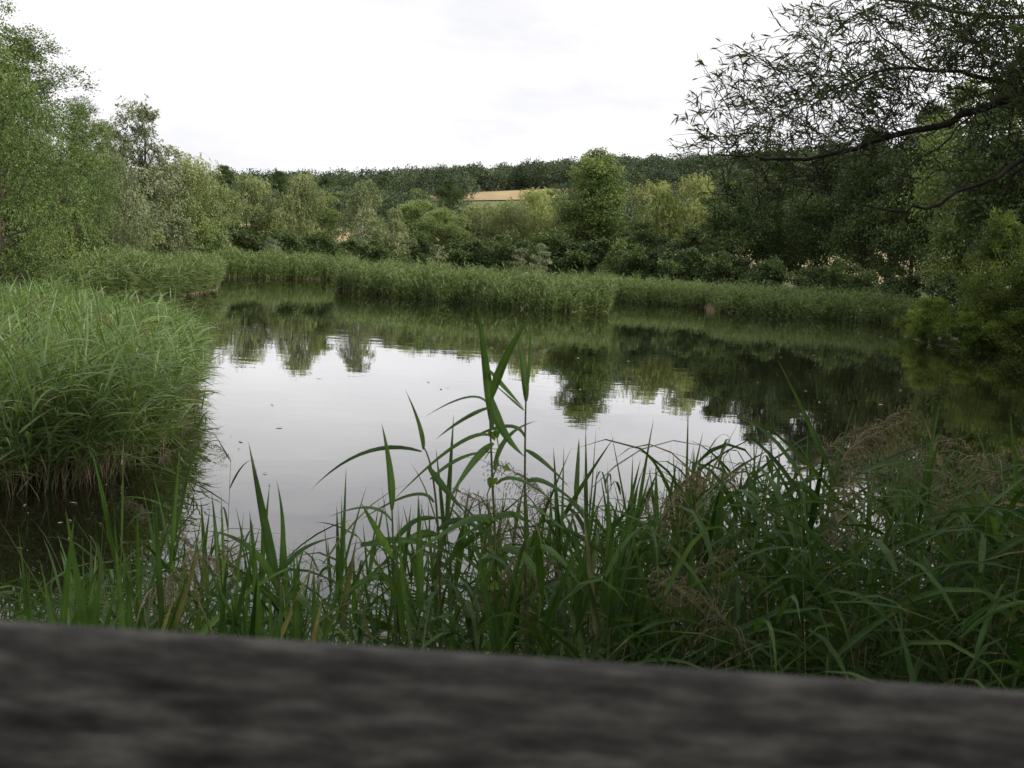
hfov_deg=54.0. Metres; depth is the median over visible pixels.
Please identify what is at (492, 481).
bindweed
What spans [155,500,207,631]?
reed
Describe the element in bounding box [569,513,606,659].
reed
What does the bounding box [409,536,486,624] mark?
reed
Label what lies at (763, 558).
reed
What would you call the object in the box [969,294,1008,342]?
bush
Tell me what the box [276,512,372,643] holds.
reed
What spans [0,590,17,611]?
reed
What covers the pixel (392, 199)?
slope wood
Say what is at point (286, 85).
sky
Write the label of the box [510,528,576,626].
reed
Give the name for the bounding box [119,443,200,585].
reed
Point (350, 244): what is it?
shrub
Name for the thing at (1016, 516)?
reed
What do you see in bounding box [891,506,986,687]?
reed
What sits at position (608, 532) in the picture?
reed
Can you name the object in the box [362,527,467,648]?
reed
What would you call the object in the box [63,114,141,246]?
willow tree
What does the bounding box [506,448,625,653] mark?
reed
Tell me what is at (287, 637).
reed
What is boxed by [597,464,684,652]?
reed
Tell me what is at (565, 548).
reed
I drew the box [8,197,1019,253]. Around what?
meadow
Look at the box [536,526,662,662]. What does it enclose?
reed
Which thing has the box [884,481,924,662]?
reed
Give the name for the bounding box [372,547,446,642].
reed
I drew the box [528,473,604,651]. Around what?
reed
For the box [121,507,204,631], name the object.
reed
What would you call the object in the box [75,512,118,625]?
reed
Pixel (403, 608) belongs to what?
reed
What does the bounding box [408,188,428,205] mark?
hillside tree
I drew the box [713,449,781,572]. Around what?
reed
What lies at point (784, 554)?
reed
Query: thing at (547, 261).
sapling
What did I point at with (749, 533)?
reed
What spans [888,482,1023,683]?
reed
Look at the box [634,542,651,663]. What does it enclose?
reed
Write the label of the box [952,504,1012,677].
reed
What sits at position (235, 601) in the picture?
reed
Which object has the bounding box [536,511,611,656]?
reed
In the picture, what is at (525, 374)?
reed
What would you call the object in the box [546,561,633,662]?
reed
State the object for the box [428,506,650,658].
reed
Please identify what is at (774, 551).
reed
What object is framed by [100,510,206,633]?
reed
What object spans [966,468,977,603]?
reed
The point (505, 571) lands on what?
reed
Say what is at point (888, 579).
reed
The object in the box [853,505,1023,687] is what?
reed
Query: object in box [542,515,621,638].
reed
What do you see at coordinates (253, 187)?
willow tree
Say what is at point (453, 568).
reed
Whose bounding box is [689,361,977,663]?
reed
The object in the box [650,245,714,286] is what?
shrub
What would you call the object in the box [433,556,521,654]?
reed
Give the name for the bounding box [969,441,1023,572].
reed
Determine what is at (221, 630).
reed
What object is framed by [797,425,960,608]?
reed
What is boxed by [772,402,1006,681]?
reed
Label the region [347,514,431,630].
reed
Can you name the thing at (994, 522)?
reed
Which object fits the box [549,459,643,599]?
reed
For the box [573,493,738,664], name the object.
reed
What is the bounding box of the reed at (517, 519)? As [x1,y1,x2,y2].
[422,485,543,649]
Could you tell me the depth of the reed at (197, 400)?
9.53 m
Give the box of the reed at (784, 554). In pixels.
[655,470,874,667]
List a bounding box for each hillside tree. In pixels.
[210,164,237,189]
[263,170,290,195]
[314,176,336,187]
[331,191,345,196]
[370,176,397,194]
[406,212,418,218]
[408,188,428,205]
[431,179,467,218]
[535,188,567,217]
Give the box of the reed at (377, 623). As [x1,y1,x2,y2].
[355,557,393,645]
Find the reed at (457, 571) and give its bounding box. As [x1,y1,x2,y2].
[289,488,507,647]
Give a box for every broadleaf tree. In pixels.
[0,0,89,262]
[0,22,123,270]
[0,53,125,301]
[42,93,129,259]
[181,182,241,241]
[202,190,247,234]
[292,189,347,242]
[345,220,400,244]
[393,199,444,261]
[415,207,476,264]
[610,219,672,274]
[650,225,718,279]
[696,178,780,277]
[734,156,819,280]
[757,161,836,284]
[775,136,874,280]
[818,122,913,273]
[842,155,931,294]
[857,97,973,290]
[901,75,1023,292]
[927,37,1023,310]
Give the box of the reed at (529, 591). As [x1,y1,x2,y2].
[503,491,546,656]
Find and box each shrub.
[2,225,82,284]
[61,224,120,254]
[112,214,165,253]
[143,214,197,258]
[185,219,236,254]
[210,239,238,252]
[224,221,265,253]
[245,227,312,254]
[259,236,285,256]
[297,230,344,256]
[324,238,368,261]
[358,237,411,266]
[397,229,440,267]
[434,238,495,270]
[482,231,534,273]
[523,227,586,280]
[550,236,620,278]
[596,238,634,277]
[611,240,681,286]
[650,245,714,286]
[700,248,757,288]
[739,255,803,289]
[791,263,837,292]
[821,256,865,295]
[836,269,891,295]
[874,272,937,302]
[916,269,971,324]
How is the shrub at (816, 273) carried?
on the ground
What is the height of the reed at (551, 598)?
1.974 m
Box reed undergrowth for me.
[0,416,1023,690]
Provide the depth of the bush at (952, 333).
48.22 m
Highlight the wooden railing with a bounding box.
[0,620,1023,767]
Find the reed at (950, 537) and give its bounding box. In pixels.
[874,478,969,635]
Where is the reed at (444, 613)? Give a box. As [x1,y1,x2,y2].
[408,491,502,646]
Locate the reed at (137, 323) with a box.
[131,321,171,442]
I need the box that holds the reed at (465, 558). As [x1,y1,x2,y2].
[425,492,537,645]
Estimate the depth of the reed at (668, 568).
3.12 m
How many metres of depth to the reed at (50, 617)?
2.35 m
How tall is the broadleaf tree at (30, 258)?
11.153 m
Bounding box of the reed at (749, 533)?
[686,455,871,658]
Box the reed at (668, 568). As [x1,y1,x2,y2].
[649,462,713,655]
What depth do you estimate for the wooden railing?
0.34 m
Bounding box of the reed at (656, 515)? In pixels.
[585,466,849,670]
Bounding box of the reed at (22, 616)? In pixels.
[16,582,55,621]
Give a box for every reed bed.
[0,260,231,494]
[14,241,229,298]
[212,243,359,279]
[332,253,618,312]
[600,270,715,306]
[703,272,922,324]
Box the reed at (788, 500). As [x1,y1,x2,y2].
[732,463,818,584]
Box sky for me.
[0,0,1023,181]
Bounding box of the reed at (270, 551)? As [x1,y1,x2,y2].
[209,445,344,641]
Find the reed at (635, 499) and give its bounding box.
[517,476,650,652]
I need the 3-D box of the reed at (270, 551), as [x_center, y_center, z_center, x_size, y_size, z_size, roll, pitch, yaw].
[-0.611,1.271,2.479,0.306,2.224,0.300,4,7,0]
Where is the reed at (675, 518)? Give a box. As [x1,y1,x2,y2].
[651,457,714,666]
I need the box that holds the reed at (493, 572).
[450,484,536,614]
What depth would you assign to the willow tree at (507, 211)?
117.82 m
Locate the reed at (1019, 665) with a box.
[960,659,1023,681]
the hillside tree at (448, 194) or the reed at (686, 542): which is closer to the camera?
the reed at (686, 542)
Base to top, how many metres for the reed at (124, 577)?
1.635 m
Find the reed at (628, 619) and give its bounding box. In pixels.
[588,448,709,664]
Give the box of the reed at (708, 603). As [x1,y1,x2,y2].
[643,564,826,673]
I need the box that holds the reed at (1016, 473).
[869,414,1020,684]
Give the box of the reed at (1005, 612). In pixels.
[918,533,1023,633]
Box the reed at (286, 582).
[284,533,336,641]
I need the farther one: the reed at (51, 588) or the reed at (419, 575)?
the reed at (51, 588)
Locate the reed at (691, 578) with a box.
[688,525,735,670]
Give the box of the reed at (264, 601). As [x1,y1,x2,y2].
[220,542,308,639]
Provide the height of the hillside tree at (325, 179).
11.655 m
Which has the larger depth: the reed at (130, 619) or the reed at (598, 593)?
the reed at (598, 593)
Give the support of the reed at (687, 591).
on the ground
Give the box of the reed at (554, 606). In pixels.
[410,513,585,657]
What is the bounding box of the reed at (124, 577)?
[112,541,140,627]
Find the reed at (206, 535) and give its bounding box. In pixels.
[122,510,237,621]
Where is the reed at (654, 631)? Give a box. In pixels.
[554,569,689,665]
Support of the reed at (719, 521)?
on the ground
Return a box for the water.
[0,277,1023,661]
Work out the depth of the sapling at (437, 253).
69.83 m
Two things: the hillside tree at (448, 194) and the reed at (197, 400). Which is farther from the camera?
the hillside tree at (448, 194)
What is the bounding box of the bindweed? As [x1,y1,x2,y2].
[471,429,509,653]
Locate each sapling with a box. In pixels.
[428,244,451,269]
[509,247,530,274]
[527,242,553,277]
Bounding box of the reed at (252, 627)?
[229,557,257,637]
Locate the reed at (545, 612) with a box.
[452,447,584,630]
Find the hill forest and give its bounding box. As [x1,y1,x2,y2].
[35,134,1023,200]
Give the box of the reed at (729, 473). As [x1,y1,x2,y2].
[638,439,764,649]
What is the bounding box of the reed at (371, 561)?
[286,498,385,638]
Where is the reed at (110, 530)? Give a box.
[7,448,232,627]
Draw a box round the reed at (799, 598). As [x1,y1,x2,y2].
[656,481,837,672]
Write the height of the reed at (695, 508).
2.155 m
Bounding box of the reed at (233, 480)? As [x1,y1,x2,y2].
[173,431,260,603]
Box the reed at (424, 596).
[361,575,472,644]
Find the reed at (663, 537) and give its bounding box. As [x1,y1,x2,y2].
[628,490,712,665]
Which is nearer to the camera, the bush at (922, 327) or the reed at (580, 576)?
the reed at (580, 576)
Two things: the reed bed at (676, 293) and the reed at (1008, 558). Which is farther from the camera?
the reed bed at (676, 293)
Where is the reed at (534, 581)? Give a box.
[433,497,592,654]
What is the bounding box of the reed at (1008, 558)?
[1001,454,1023,679]
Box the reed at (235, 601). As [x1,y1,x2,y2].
[177,512,347,641]
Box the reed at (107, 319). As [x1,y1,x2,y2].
[97,311,113,328]
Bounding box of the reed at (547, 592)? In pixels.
[529,513,576,622]
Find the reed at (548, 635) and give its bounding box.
[533,597,600,657]
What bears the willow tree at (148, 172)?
on the ground
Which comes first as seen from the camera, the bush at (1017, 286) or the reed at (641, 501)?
the reed at (641, 501)
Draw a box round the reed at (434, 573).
[308,486,462,650]
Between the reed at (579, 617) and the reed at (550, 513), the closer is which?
the reed at (579, 617)
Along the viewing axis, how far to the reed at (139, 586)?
2.43 m
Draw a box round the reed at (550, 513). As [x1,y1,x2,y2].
[486,490,551,640]
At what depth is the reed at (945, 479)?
3.58 m
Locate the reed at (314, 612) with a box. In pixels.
[311,523,343,642]
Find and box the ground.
[2,182,1022,349]
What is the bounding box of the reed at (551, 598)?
[532,511,572,653]
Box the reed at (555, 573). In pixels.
[534,509,557,624]
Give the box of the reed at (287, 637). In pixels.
[283,588,288,639]
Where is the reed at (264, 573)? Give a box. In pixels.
[213,531,267,595]
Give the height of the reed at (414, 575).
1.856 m
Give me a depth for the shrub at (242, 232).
98.34 m
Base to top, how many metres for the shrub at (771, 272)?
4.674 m
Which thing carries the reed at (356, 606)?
on the ground
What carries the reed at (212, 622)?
on the ground
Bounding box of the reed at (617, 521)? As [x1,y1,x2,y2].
[551,467,637,657]
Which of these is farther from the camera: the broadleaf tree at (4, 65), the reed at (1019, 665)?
the broadleaf tree at (4, 65)
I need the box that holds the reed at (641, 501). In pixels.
[596,419,653,663]
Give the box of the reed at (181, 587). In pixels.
[170,538,241,632]
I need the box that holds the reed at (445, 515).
[411,416,569,653]
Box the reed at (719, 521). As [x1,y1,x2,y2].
[603,456,752,666]
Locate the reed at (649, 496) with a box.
[618,490,667,615]
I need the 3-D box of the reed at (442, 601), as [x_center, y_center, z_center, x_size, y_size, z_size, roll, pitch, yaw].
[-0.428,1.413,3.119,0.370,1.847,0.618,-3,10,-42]
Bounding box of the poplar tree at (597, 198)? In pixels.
[525,145,651,271]
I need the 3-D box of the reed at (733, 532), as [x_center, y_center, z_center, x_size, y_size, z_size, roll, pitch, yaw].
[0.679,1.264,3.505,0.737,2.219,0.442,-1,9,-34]
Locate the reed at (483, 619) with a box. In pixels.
[472,493,511,653]
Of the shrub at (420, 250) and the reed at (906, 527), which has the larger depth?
the shrub at (420, 250)
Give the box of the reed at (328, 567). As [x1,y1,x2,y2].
[320,527,355,627]
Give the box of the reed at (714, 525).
[672,465,721,663]
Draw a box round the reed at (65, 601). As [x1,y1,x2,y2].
[60,520,149,627]
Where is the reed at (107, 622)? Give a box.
[70,567,116,627]
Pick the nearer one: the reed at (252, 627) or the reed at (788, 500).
the reed at (252, 627)
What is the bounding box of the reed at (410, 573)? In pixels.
[359,522,426,647]
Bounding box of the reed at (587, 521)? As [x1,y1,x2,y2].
[499,424,595,652]
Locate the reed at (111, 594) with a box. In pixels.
[49,515,154,604]
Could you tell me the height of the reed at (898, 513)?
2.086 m
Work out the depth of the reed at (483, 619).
2.59 m
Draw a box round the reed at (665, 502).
[597,470,770,666]
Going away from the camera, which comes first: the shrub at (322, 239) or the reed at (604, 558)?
the reed at (604, 558)
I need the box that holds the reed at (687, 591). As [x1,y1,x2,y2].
[671,553,763,665]
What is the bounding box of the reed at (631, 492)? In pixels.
[540,459,661,603]
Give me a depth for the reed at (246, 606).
2.59 m
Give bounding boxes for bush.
[893,308,920,338]
[902,294,957,343]
[930,309,1003,349]
[949,206,1023,342]
[953,252,1023,354]
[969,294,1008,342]
[977,310,1023,353]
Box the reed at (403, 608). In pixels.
[301,511,411,648]
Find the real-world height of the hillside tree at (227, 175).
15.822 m
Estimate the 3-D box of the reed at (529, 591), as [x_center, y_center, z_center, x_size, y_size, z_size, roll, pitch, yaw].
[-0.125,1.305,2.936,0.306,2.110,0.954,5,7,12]
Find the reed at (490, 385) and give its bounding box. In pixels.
[401,302,561,637]
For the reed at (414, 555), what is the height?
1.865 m
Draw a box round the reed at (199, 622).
[171,594,203,632]
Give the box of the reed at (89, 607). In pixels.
[58,536,123,623]
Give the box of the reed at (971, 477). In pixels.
[958,445,994,554]
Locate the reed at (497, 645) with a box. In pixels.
[472,524,512,654]
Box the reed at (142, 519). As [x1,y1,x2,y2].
[107,483,183,594]
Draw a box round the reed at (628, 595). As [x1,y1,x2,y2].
[451,505,652,660]
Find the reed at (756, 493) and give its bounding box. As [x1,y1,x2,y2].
[742,428,905,663]
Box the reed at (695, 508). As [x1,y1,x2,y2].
[661,448,736,657]
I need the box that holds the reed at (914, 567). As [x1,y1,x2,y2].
[816,502,980,679]
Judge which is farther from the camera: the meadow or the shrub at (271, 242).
the meadow
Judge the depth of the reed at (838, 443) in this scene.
3.80 m
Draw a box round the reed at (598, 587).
[530,490,675,658]
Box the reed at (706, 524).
[644,455,775,638]
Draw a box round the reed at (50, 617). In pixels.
[33,559,55,623]
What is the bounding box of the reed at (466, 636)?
[381,487,486,650]
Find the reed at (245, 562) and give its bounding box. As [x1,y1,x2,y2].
[210,513,250,625]
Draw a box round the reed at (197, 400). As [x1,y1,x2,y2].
[135,384,221,544]
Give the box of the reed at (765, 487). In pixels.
[681,446,770,643]
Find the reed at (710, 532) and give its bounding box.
[592,466,825,671]
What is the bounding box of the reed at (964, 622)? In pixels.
[899,559,979,663]
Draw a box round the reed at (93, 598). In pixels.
[81,549,96,625]
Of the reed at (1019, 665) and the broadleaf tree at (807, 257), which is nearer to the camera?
the reed at (1019, 665)
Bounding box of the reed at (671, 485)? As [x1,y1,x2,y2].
[523,463,710,639]
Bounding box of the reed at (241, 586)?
[229,554,274,625]
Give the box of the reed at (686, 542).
[576,450,727,667]
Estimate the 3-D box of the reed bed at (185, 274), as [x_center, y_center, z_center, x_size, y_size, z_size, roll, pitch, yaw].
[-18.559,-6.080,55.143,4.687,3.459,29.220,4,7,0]
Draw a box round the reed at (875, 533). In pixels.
[857,464,910,660]
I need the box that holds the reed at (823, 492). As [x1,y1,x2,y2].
[695,467,845,665]
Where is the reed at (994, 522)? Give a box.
[927,428,1011,678]
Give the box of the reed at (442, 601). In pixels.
[430,562,451,649]
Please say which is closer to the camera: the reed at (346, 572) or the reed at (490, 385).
the reed at (490, 385)
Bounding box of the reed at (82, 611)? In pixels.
[1,508,101,626]
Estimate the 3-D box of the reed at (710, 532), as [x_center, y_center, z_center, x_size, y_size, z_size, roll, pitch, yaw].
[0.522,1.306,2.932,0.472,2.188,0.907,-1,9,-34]
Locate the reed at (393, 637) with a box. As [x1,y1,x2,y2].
[392,626,407,646]
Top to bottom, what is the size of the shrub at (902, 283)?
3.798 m
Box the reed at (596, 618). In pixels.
[572,498,703,668]
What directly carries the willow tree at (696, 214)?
on the ground
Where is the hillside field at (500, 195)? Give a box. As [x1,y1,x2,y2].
[290,182,836,200]
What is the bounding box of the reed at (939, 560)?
[924,494,955,672]
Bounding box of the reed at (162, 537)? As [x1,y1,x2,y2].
[150,496,189,619]
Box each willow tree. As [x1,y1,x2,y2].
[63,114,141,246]
[66,148,153,252]
[83,94,188,254]
[144,152,254,256]
[219,170,286,249]
[262,167,328,253]
[440,199,496,267]
[471,198,547,272]
[472,199,514,269]
[499,187,559,275]
[534,197,589,275]
[609,179,690,270]
[651,171,737,283]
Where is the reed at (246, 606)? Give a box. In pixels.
[241,576,307,638]
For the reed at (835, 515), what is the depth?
2.87 m
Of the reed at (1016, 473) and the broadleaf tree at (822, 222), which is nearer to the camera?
the reed at (1016, 473)
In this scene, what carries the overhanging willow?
on the ground
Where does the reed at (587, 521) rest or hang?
on the ground
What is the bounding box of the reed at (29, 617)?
[18,529,87,624]
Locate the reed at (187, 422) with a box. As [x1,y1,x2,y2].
[120,411,212,578]
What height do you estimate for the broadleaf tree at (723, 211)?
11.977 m
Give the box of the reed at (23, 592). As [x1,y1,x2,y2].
[19,564,29,615]
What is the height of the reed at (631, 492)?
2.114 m
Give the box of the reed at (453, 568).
[423,496,490,645]
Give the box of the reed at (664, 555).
[563,457,742,664]
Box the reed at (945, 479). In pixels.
[813,413,973,652]
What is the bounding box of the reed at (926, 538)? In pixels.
[862,447,953,664]
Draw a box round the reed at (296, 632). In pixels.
[293,548,343,642]
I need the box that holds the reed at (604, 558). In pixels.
[560,513,643,651]
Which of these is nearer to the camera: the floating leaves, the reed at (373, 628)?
the reed at (373, 628)
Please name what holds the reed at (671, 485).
on the ground
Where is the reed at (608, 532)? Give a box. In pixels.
[535,487,653,662]
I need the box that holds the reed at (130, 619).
[125,555,175,631]
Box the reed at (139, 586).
[119,503,175,629]
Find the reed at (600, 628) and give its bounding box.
[587,540,641,660]
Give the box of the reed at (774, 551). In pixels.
[723,492,889,669]
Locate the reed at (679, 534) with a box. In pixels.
[502,446,741,662]
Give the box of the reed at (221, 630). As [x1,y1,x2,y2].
[207,528,259,635]
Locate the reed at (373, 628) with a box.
[358,515,413,646]
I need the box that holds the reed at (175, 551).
[112,497,191,629]
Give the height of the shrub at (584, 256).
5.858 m
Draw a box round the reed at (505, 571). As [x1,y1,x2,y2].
[412,521,563,651]
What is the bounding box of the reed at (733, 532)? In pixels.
[662,468,742,667]
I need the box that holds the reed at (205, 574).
[139,503,287,621]
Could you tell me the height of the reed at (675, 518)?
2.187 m
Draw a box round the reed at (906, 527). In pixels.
[827,440,1018,686]
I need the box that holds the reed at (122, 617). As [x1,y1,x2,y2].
[115,544,131,628]
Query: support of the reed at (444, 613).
on the ground
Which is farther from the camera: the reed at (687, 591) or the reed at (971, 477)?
the reed at (971, 477)
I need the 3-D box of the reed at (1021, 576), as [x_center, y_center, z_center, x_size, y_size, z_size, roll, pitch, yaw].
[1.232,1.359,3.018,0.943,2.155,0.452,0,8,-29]
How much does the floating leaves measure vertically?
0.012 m
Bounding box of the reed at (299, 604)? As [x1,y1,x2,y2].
[250,549,311,640]
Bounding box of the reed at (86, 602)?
[19,576,96,621]
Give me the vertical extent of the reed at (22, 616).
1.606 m
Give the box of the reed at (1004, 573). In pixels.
[985,537,1011,679]
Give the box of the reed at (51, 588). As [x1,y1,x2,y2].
[50,567,61,619]
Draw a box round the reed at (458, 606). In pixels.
[409,498,520,639]
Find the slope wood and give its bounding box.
[138,178,871,240]
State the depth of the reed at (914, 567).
3.29 m
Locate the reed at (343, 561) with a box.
[264,476,366,642]
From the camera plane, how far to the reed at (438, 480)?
2.76 m
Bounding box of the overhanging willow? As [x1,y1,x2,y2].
[667,0,1023,223]
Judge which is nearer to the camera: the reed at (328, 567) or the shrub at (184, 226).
the reed at (328, 567)
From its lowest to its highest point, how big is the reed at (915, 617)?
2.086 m
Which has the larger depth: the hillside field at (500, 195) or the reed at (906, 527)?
the hillside field at (500, 195)
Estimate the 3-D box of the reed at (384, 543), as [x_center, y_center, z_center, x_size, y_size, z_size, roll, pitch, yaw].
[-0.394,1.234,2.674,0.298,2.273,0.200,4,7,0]
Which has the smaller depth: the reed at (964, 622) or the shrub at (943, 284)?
the reed at (964, 622)
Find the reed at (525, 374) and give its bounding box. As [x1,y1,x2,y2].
[450,315,591,656]
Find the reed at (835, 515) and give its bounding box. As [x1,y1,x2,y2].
[759,439,909,661]
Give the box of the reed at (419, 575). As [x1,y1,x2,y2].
[284,495,423,648]
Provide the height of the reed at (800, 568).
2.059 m
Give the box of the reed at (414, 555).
[370,500,475,618]
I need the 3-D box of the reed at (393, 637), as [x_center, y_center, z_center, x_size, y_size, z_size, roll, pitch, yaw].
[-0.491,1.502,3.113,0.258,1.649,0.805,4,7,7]
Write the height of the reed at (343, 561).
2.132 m
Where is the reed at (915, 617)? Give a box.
[768,518,990,681]
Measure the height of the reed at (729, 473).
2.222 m
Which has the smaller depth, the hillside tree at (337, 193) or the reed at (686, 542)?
the reed at (686, 542)
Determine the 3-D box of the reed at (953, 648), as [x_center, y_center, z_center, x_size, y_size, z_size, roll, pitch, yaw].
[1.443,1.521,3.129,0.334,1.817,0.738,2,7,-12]
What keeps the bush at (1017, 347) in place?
on the ground
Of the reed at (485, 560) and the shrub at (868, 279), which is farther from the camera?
the shrub at (868, 279)
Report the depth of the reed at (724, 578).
3.29 m
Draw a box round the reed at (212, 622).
[112,546,310,633]
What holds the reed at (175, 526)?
on the ground
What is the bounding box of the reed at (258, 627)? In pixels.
[252,525,316,639]
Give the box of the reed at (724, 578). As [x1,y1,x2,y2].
[708,528,743,666]
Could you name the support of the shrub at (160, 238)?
on the ground
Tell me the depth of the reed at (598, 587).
2.87 m
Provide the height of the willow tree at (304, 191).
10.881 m
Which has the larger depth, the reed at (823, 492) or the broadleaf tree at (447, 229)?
the broadleaf tree at (447, 229)
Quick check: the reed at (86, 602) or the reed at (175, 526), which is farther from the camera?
the reed at (86, 602)
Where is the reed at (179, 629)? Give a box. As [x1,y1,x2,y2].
[153,572,210,633]
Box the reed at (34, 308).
[9,298,45,347]
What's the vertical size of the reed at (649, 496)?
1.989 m
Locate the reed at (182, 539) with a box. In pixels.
[131,523,215,616]
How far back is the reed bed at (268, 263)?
89.36 m
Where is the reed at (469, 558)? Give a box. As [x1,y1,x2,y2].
[388,486,486,633]
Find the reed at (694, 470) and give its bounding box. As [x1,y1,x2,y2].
[584,419,735,664]
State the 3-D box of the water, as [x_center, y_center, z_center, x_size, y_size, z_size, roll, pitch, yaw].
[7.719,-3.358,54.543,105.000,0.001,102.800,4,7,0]
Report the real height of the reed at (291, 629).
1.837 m
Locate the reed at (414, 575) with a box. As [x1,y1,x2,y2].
[358,522,435,648]
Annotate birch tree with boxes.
[333,179,389,255]
[369,207,419,265]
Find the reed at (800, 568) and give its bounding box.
[712,534,1007,682]
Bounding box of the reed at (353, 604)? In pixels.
[291,541,429,644]
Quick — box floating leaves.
[19,309,882,552]
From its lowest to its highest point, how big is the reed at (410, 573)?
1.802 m
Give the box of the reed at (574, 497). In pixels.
[462,442,635,654]
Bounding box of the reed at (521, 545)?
[464,495,563,642]
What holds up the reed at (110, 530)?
on the ground
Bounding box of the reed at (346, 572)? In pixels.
[308,543,347,637]
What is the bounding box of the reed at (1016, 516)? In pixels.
[1002,455,1022,580]
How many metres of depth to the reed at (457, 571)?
3.02 m
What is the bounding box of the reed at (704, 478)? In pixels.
[594,443,714,564]
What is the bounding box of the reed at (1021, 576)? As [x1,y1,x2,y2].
[897,502,1023,686]
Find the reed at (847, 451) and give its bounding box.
[709,405,924,666]
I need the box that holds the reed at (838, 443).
[746,418,877,653]
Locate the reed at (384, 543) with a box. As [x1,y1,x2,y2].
[330,426,436,647]
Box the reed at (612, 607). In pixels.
[523,489,659,663]
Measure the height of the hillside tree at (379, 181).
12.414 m
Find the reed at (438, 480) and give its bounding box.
[315,390,493,650]
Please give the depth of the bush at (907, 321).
53.88 m
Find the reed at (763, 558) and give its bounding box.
[702,431,943,675]
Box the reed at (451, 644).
[424,587,458,651]
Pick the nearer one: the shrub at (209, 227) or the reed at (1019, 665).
the reed at (1019, 665)
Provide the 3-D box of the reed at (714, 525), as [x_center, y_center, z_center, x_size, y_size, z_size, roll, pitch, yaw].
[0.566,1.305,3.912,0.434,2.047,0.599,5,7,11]
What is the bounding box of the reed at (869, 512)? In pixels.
[818,474,894,659]
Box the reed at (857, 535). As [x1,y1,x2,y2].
[853,484,916,612]
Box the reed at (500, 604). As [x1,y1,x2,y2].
[497,513,539,651]
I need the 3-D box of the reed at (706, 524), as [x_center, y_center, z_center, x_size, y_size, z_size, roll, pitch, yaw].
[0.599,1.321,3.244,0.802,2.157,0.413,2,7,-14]
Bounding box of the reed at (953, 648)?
[901,587,963,680]
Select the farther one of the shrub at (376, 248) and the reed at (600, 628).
the shrub at (376, 248)
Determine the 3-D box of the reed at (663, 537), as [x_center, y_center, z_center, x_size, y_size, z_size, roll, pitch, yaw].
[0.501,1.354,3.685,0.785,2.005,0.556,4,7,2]
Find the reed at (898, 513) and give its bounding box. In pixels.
[873,481,938,661]
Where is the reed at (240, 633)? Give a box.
[205,561,281,639]
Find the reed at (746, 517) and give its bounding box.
[660,437,765,666]
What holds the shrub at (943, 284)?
on the ground
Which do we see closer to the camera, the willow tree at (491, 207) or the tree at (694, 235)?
the tree at (694, 235)
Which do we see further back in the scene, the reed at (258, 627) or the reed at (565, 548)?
the reed at (565, 548)
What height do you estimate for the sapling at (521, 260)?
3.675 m
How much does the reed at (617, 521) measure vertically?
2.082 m
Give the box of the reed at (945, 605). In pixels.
[819,510,1018,688]
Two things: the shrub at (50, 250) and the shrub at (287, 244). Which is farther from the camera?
the shrub at (287, 244)
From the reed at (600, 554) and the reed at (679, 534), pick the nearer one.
the reed at (679, 534)
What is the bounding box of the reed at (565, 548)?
[453,508,574,645]
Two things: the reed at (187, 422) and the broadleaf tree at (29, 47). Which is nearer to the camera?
the reed at (187, 422)
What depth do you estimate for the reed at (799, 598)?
2.69 m
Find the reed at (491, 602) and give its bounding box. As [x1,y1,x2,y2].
[458,529,515,653]
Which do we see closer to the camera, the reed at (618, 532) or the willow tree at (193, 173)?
the reed at (618, 532)
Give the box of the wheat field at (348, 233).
[1,218,1015,287]
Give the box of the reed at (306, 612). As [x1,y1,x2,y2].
[303,579,312,636]
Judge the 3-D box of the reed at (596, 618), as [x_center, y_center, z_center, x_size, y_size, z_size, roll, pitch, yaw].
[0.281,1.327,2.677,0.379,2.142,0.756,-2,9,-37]
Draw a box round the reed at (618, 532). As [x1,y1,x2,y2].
[580,476,723,655]
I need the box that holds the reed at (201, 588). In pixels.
[163,516,252,635]
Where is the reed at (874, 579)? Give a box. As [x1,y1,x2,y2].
[706,480,903,682]
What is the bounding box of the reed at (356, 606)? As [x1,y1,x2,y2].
[334,567,371,644]
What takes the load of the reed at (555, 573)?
on the ground
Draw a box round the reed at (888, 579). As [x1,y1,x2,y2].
[843,508,902,671]
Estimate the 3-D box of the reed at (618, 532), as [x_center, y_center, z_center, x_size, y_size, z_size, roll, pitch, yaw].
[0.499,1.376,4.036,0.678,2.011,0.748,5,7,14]
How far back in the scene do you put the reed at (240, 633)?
2.16 m
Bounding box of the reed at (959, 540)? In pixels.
[863,475,1022,673]
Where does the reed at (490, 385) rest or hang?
on the ground
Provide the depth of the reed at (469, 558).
4.31 m
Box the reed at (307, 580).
[299,546,314,614]
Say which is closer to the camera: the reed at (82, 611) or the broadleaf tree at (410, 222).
the reed at (82, 611)
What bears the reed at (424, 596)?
on the ground
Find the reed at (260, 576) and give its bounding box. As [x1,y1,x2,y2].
[163,485,296,638]
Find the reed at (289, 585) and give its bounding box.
[264,548,294,608]
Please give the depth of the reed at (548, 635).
2.99 m
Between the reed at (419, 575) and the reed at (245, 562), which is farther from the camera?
the reed at (245, 562)
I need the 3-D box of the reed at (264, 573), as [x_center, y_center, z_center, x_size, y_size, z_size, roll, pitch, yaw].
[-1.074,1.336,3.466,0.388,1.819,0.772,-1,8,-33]
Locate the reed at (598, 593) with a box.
[593,519,756,663]
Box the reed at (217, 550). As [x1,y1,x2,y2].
[149,491,225,630]
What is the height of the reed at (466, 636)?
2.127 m
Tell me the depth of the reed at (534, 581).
3.50 m
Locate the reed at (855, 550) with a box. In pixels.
[844,498,879,634]
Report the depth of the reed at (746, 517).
3.30 m
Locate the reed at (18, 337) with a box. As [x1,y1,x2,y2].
[0,329,26,354]
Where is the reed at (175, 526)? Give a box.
[143,441,204,620]
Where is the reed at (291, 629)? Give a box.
[281,586,318,640]
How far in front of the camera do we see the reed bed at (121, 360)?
12.44 m
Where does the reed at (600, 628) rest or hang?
on the ground

